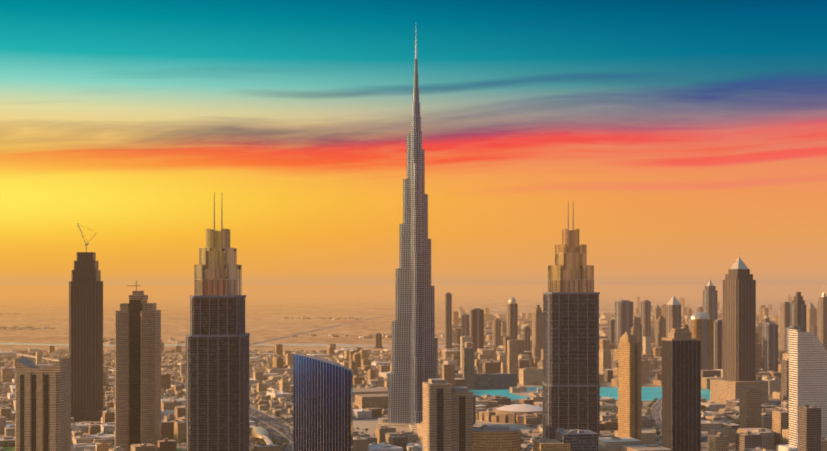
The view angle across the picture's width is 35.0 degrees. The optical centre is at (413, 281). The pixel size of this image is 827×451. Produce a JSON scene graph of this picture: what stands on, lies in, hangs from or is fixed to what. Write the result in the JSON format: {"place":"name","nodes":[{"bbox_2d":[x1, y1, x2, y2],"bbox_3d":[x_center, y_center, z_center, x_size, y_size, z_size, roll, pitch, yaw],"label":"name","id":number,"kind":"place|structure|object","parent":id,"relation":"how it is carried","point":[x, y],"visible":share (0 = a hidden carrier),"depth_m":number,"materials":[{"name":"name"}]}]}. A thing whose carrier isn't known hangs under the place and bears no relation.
{"place":"outdoors","nodes":[
{"label":"outdoors","id":0,"kind":"place"},
{"bbox_2d":[15,357,70,450],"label":"tower","id":1,"kind":"structure","parent":0,"point":[42,407],"depth_m":1874.79,"materials":[{"name":"beige concrete"}]},
{"bbox_2d":[69,223,104,420],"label":"tower","id":2,"kind":"structure","parent":0,"point":[86,319],"depth_m":2791.36,"materials":[{"name":"brown metal"}]},
{"bbox_2d":[115,281,160,450],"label":"tower","id":3,"kind":"structure","parent":0,"point":[137,368],"depth_m":2197.25,"materials":[{"name":"beige concrete"}]},
{"bbox_2d":[185,192,249,450],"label":"tower","id":4,"kind":"structure","parent":0,"point":[217,379],"depth_m":2052.36,"materials":[{"name":"glass"}]},
{"bbox_2d":[0,342,484,347],"bbox_3d":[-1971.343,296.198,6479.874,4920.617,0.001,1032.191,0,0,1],"label":"desert creek water","id":5,"kind":"structure","parent":0,"point":[293,344],"depth_m":6204.52,"materials":[{"name":"grey liquid"}]},
{"bbox_2d":[3,288,707,450],"bbox_3d":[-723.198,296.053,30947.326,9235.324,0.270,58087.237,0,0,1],"label":"roads","id":6,"kind":"structure","parent":0,"point":[289,429],"depth_m":2822.92,"materials":[{"name":"grey asphalt"}]},
{"bbox_2d":[26,356,661,449],"bbox_3d":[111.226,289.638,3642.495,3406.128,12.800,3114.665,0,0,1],"label":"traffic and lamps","id":7,"kind":"object","parent":6,"relation":"on","point":[286,426],"visible":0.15,"depth_m":2672.20,"materials":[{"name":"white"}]},
{"bbox_2d":[2,387,709,450],"bbox_3d":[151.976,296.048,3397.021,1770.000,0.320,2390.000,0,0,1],"label":"water","id":8,"kind":"structure","parent":0,"point":[648,394],"depth_m":3389.30,"materials":[{"name":"liquid"}]},
{"bbox_2d":[373,333,383,347],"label":"tower","id":9,"kind":"structure","parent":0,"point":[378,340],"depth_m":5849.14,"materials":[{"name":"concrete"}]},
{"bbox_2d":[0,285,826,450],"bbox_3d":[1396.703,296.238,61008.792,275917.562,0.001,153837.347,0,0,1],"label":"ground","id":10,"kind":"structure","parent":0,"point":[268,308],"depth_m":15169.48,"materials":[{"name":"beige sand"}]},
{"bbox_2d":[0,351,272,444],"bbox_3d":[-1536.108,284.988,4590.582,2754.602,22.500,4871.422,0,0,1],"label":"road","id":11,"kind":"structure","parent":10,"relation":"on","point":[259,432],"depth_m":2446.25,"materials":[{"name":"grey asphalt"}]},
{"bbox_2d":[293,353,352,450],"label":"blue tower","id":12,"kind":"structure","parent":10,"relation":"on","point":[322,404],"depth_m":1876.68,"materials":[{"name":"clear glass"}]},
{"bbox_2d":[3,356,782,450],"bbox_3d":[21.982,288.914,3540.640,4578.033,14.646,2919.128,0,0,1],"label":"trees","id":13,"kind":"object","parent":10,"relation":"on","point":[649,414],"visible":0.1,"depth_m":2713.22,"materials":[{"name":"green plant"}]},
{"bbox_2d":[378,37,437,430],"bbox_3d":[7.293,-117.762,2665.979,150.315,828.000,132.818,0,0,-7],"label":"tall tower","id":14,"kind":"structure","parent":10,"relation":"on","point":[414,353],"depth_m":2681.36,"materials":[{"name":"grey metal"}]},
{"bbox_2d":[0,305,826,450],"bbox_3d":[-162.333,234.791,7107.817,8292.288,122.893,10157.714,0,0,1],"label":"city buildings","id":15,"kind":"structure","parent":10,"relation":"on","point":[752,425],"depth_m":3355.52,"materials":[{"name":"beige concrete"},{"name":"beige stone"},{"name":"glass"}]},
{"bbox_2d":[290,373,542,422],"bbox_3d":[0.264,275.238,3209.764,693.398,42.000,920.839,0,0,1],"label":"low-rise buildings","id":16,"kind":"structure","parent":10,"relation":"on","point":[372,397],"depth_m":3000.91,"materials":[{"name":"beige concrete"}]},
{"bbox_2d":[507,297,517,339],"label":"tower","id":17,"kind":"structure","parent":10,"relation":"on","point":[512,317],"depth_m":4842.80,"materials":[{"name":"concrete"}]},
{"bbox_2d":[532,305,542,356],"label":"tower","id":18,"kind":"structure","parent":10,"relation":"on","point":[537,330],"depth_m":4730.75,"materials":[{"name":"concrete"}]},
{"bbox_2d":[542,203,600,438],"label":"tower","id":19,"kind":"structure","parent":10,"relation":"on","point":[571,391],"depth_m":2417.34,"materials":[{"name":"glass"}]},
{"bbox_2d":[608,319,614,343],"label":"tower","id":20,"kind":"structure","parent":10,"relation":"on","point":[611,330],"depth_m":5714.20,"materials":[{"name":"concrete"}]},
{"bbox_2d":[618,332,641,440],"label":"tower","id":21,"kind":"structure","parent":10,"relation":"on","point":[629,386],"depth_m":2271.27,"materials":[{"name":"beige stone"},{"name":"glass"}]},
{"bbox_2d":[529,294,816,343],"bbox_3d":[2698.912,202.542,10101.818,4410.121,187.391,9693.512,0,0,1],"label":"skyline","id":22,"kind":"structure","parent":10,"relation":"on","point":[811,318],"depth_m":7074.04},
{"bbox_2d":[662,328,700,450],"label":"tower","id":23,"kind":"structure","parent":10,"relation":"on","point":[681,389],"depth_m":2181.50,"materials":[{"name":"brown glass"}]},
{"bbox_2d":[681,324,688,331],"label":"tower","id":24,"kind":"structure","parent":10,"relation":"on","point":[686,327],"depth_m":3922.29,"materials":[{"name":"concrete"}]},
{"bbox_2d":[686,312,713,369],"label":"tower","id":25,"kind":"structure","parent":10,"relation":"on","point":[700,325],"depth_m":3905.36,"materials":[{"name":"concrete"}]},
{"bbox_2d":[714,320,722,369],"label":"tower","id":26,"kind":"structure","parent":10,"relation":"on","point":[718,344],"depth_m":4119.07,"materials":[{"name":"concrete"}]},
{"bbox_2d":[762,315,769,354],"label":"tower","id":27,"kind":"structure","parent":10,"relation":"on","point":[765,320],"depth_m":4986.28,"materials":[{"name":"concrete"}]},
{"bbox_2d":[779,302,791,360],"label":"tower","id":28,"kind":"structure","parent":10,"relation":"on","point":[784,314],"depth_m":4409.92,"materials":[{"name":"concrete"}]},
{"bbox_2d":[0,0,826,284],"label":"sky","id":29,"kind":"structure","parent":0,"point":[686,139],"materials":[{"name":"orange"}]},
{"bbox_2d":[423,378,472,450],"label":"tower","id":30,"kind":"structure","parent":0,"point":[447,416],"depth_m":1767.99,"materials":[{"name":"beige concrete"}]},
{"bbox_2d":[445,293,451,348],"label":"tower","id":31,"kind":"structure","parent":0,"point":[448,320],"depth_m":5257.93,"materials":[{"name":"concrete"}]},
{"bbox_2d":[461,314,468,336],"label":"tower","id":32,"kind":"structure","parent":0,"point":[464,324],"depth_m":5731.94,"materials":[{"name":"concrete"}]},
{"bbox_2d":[470,308,483,351],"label":"tower","id":33,"kind":"structure","parent":0,"point":[477,325],"depth_m":5331.88,"materials":[{"name":"concrete"}]},
{"bbox_2d":[472,424,520,450],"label":"building","id":34,"kind":"structure","parent":0,"point":[485,437],"depth_m":1772.95,"materials":[{"name":"brown concrete"}]},
{"bbox_2d":[492,319,502,345],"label":"tower","id":35,"kind":"structure","parent":0,"point":[496,331],"depth_m":5945.85,"materials":[{"name":"concrete"}]},
{"bbox_2d":[523,326,529,350],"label":"tower","id":36,"kind":"structure","parent":0,"point":[526,333],"depth_m":5251.33,"materials":[{"name":"concrete"}]},
{"bbox_2d":[533,428,607,450],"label":"block","id":37,"kind":"structure","parent":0,"point":[574,440],"depth_m":1760.41,"materials":[{"name":"brown concrete"}]},
{"bbox_2d":[611,300,632,351],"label":"tower","id":38,"kind":"structure","parent":0,"point":[623,316],"depth_m":5229.26,"materials":[{"name":"concrete"}]},
{"bbox_2d":[631,326,639,341],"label":"tower","id":39,"kind":"structure","parent":0,"point":[635,331],"depth_m":4987.19,"materials":[{"name":"concrete"}]},
{"bbox_2d":[641,300,652,348],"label":"tower","id":40,"kind":"structure","parent":0,"point":[646,316],"depth_m":5611.95,"materials":[{"name":"concrete"}]},
{"bbox_2d":[655,316,665,346],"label":"tower","id":41,"kind":"structure","parent":0,"point":[660,327],"depth_m":5414.52,"materials":[{"name":"concrete"}]},
{"bbox_2d":[661,296,680,370],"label":"tower","id":42,"kind":"structure","parent":0,"point":[673,312],"depth_m":4325.67,"materials":[{"name":"concrete"}]},
{"bbox_2d":[703,280,717,320],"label":"tower","id":43,"kind":"structure","parent":0,"point":[710,300],"depth_m":5226.77,"materials":[{"name":"concrete"}]},
{"bbox_2d":[710,257,768,403],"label":"tower","id":44,"kind":"structure","parent":0,"point":[739,327],"depth_m":3195.46,"materials":[{"name":"grey concrete"}]},
{"bbox_2d":[759,323,777,371],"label":"tower","id":45,"kind":"structure","parent":0,"point":[770,346],"depth_m":4114.81,"materials":[{"name":"concrete"}]},
{"bbox_2d":[785,326,804,353],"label":"tower","id":46,"kind":"structure","parent":0,"point":[787,337],"depth_m":3800.27,"materials":[{"name":"concrete"}]},
{"bbox_2d":[790,292,805,330],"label":"tower","id":47,"kind":"structure","parent":0,"point":[798,306],"depth_m":3909.84,"materials":[{"name":"concrete"}]},
{"bbox_2d":[776,312,826,450],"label":"tower","id":48,"kind":"structure","parent":0,"point":[807,368],"depth_m":2234.38,"materials":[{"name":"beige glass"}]},
{"bbox_2d":[817,292,826,350],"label":"tower","id":49,"kind":"structure","parent":0,"point":[822,319],"depth_m":5130.29,"materials":[{"name":"concrete"}]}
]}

